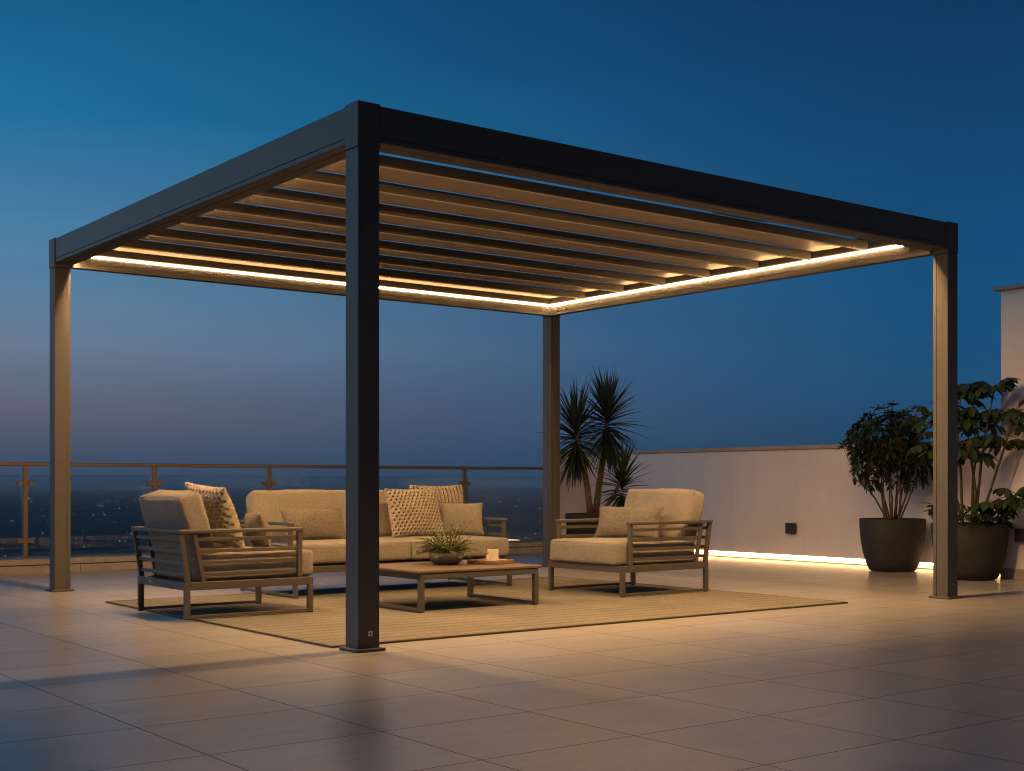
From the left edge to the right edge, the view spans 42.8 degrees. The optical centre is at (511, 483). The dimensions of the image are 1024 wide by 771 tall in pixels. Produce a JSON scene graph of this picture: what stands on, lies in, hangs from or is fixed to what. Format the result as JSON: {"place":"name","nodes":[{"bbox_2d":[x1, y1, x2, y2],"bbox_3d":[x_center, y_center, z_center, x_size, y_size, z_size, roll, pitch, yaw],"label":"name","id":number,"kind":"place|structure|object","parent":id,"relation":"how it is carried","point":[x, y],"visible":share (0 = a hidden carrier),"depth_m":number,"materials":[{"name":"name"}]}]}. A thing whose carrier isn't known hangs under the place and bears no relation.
{"place":"outdoors","nodes":[
{"label":"outdoors","id":0,"kind":"place"},
{"bbox_2d":[20,486,461,555],"bbox_3d":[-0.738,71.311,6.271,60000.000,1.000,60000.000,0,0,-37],"label":"railing posts","id":1,"kind":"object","parent":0,"point":[29,517],"depth_m":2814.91,"materials":[{"name":"grey metal"}]},
{"bbox_2d":[0,552,1023,770],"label":"terrace floor","id":2,"kind":"structure","parent":0,"point":[890,671],"depth_m":5.22,"materials":[{"name":"tile"}]},
{"bbox_2d":[0,540,542,574],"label":"parapet kerb","id":3,"kind":"structure","parent":2,"relation":"on","point":[36,564],"depth_m":12.20,"materials":[{"name":"concrete"}]},
{"bbox_2d":[0,462,542,558],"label":"glass balustrade","id":4,"kind":"object","parent":3,"relation":"on","point":[106,513],"visible":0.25,"depth_m":12.69,"materials":[{"name":"clear glass"}]},
{"bbox_2d":[106,576,847,647],"bbox_3d":[-0.245,0.804,8.865,3.973,0.012,3.094,0,0,-37],"label":"rug","id":5,"kind":"object","parent":2,"relation":"on","point":[453,610],"visible":0.97,"depth_m":8.37,"materials":[{"name":"fabric"}]},
{"bbox_2d":[131,490,312,619],"bbox_3d":[-1.797,0.418,8.187,0.924,0.762,0.755,0,0,-37],"label":"armchair","id":6,"kind":"object","parent":5,"relation":"on","point":[187,556],"visible":0.98,"depth_m":7.91,"materials":[{"name":"beige fabric"}]},
{"bbox_2d":[185,482,244,547],"bbox_3d":[-1.877,0.199,8.258,0.238,0.417,0.475,0,0,-44],"label":"throw pillow","id":7,"kind":"object","parent":6,"relation":"on","point":[219,508],"visible":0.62,"depth_m":8.13,"materials":[{"name":"fabric"}]},
{"bbox_2d":[244,512,271,546],"bbox_3d":[-1.627,0.297,8.374,0.148,0.220,0.403,0,0,-23],"label":"throw pillow","id":8,"kind":"object","parent":6,"relation":"on","point":[251,520],"visible":0.77,"depth_m":8.22,"materials":[{"name":"fabric"}]},
{"bbox_2d":[239,489,511,598],"bbox_3d":[-1.014,0.421,10.000,1.920,0.758,0.940,0,0,-37],"label":"sofa","id":9,"kind":"object","parent":5,"relation":"on","point":[329,555],"visible":0.41,"depth_m":9.77,"materials":[{"name":"beige fabric"}]},
{"bbox_2d":[279,508,345,540],"bbox_3d":[-1.455,0.299,9.614,0.532,0.235,0.172,0,0,-40],"label":"throw pillow","id":10,"kind":"object","parent":9,"relation":"on","point":[316,524],"visible":0.84,"depth_m":9.56,"materials":[{"name":"fabric"}]},
{"bbox_2d":[384,488,444,536],"bbox_3d":[-0.762,0.225,10.231,0.500,0.378,0.214,0,0,-39],"label":"throw pillow","id":11,"kind":"object","parent":9,"relation":"on","point":[411,512],"visible":0.95,"depth_m":10.15,"materials":[{"name":"fabric"}]},
{"bbox_2d":[409,485,463,503],"bbox_3d":[-0.594,0.211,10.563,0.500,0.406,0.179,0,0,-33],"label":"throw pillow","id":12,"kind":"object","parent":9,"relation":"on","point":[451,494],"visible":0.3,"depth_m":10.58,"materials":[{"name":"fabric"}]},
{"bbox_2d":[438,503,483,534],"bbox_3d":[-0.408,0.283,10.453,0.364,0.260,0.153,0,0,-9],"label":"throw pillow","id":13,"kind":"object","parent":9,"relation":"on","point":[469,515],"visible":0.87,"depth_m":10.40,"materials":[{"name":"fabric"}]},
{"bbox_2d":[379,560,541,612],"bbox_3d":[-0.428,0.669,8.648,0.982,0.261,0.782,0,0,-37],"label":"coffee table","id":14,"kind":"object","parent":5,"relation":"on","point":[420,572],"visible":0.69,"depth_m":8.39,"materials":[{"name":"brown wood"}]},
{"bbox_2d":[414,522,483,564],"bbox_3d":[-0.438,0.398,8.700,0.519,0.279,0.494,0,0,-37],"label":"potted plant","id":15,"kind":"object","parent":14,"relation":"on","point":[441,553],"visible":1,"depth_m":8.66,"materials":[{"name":"green plant"}]},
{"bbox_2d":[467,558,513,564],"bbox_3d":[-0.142,0.525,8.800,0.236,0.026,0.236,0,0,27],"label":"serving tray","id":16,"kind":"object","parent":14,"relation":"on","point":[507,561],"visible":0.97,"depth_m":8.71,"materials":[{"name":"brown wood"}]},
{"bbox_2d":[487,549,498,560],"bbox_3d":[-0.129,0.483,8.825,0.076,0.097,0.038,0,0,0],"label":"candle","id":17,"kind":"object","parent":16,"relation":"on","point":[493,554],"visible":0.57,"depth_m":8.81,"materials":[{"name":"beige wax"}]},
{"bbox_2d":[548,488,712,596],"bbox_3d":[0.866,0.418,9.763,0.944,0.763,0.840,0,0,-37],"label":"armchair","id":18,"kind":"object","parent":5,"relation":"on","point":[672,546],"visible":0.91,"depth_m":9.60,"materials":[{"name":"beige fabric"}]},
{"bbox_2d":[594,506,663,537],"bbox_3d":[0.870,0.289,9.765,0.523,0.240,0.176,0,0,29],"label":"throw pillow","id":19,"kind":"object","parent":18,"relation":"on","point":[612,521],"visible":0.83,"depth_m":9.71,"materials":[{"name":"fabric"}]},
{"bbox_2d":[46,100,961,652],"bbox_3d":[-0.172,-0.522,9.562,4.941,2.665,4.585,0,0,-37],"label":"pergola","id":20,"kind":"object","parent":2,"relation":"on","point":[352,140],"visible":0.95,"depth_m":9.01,"materials":[{"name":"black metal"}]},
{"bbox_2d":[536,366,654,537],"bbox_3d":[0.870,-0.221,13.527,1.218,2.063,1.250,0,0,-37],"label":"potted palm","id":21,"kind":"object","parent":2,"relation":"on","point":[577,463],"visible":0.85,"depth_m":13.50,"materials":[{"name":"plant"}]},
{"bbox_2d":[585,441,1000,569],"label":"garden wall","id":22,"kind":"structure","parent":2,"relation":"on","point":[756,499],"depth_m":13.77,"materials":[{"name":"paint"}]},
{"bbox_2d":[541,451,585,534],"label":"return wall","id":23,"kind":"structure","parent":22,"relation":"attached to","point":[572,500],"depth_m":16.13,"materials":[{"name":"paint"}]},
{"bbox_2d":[785,523,795,533],"bbox_3d":[2.909,0.467,13.634,0.062,0.114,0.110,0,0,-37],"label":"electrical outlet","id":24,"kind":"object","parent":22,"relation":"attached to","point":[790,528],"visible":1,"depth_m":13.60,"materials":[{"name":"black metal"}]},
{"bbox_2d":[836,399,932,571],"bbox_3d":[3.484,0.013,12.118,1.041,1.596,0.947,0,0,-37],"label":"potted shrub","id":25,"kind":"object","parent":2,"relation":"on","point":[890,542],"visible":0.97,"depth_m":11.96,"materials":[{"name":"green plant"}]},
{"bbox_2d":[899,377,1023,580],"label":"potted umbrella tree","id":26,"kind":"object","parent":2,"relation":"on","point":[982,548],"visible":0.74,"depth_m":10.86,"materials":[{"name":"green plant"}]},
{"bbox_2d":[0,0,1023,486],"label":"sky","id":27,"kind":"structure","parent":0,"point":[911,107],"materials":[{"name":"blue"}]},
{"bbox_2d":[993,283,1023,579],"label":"wall","id":28,"kind":"structure","parent":0,"point":[1012,363],"depth_m":11.10,"materials":[{"name":"paint"}]},
{"bbox_2d":[1015,529,1023,542],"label":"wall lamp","id":29,"kind":"object","parent":28,"relation":"attached to","point":[1019,535],"visible":1,"depth_m":10.99,"materials":[{"name":"black metal"}]}
]}

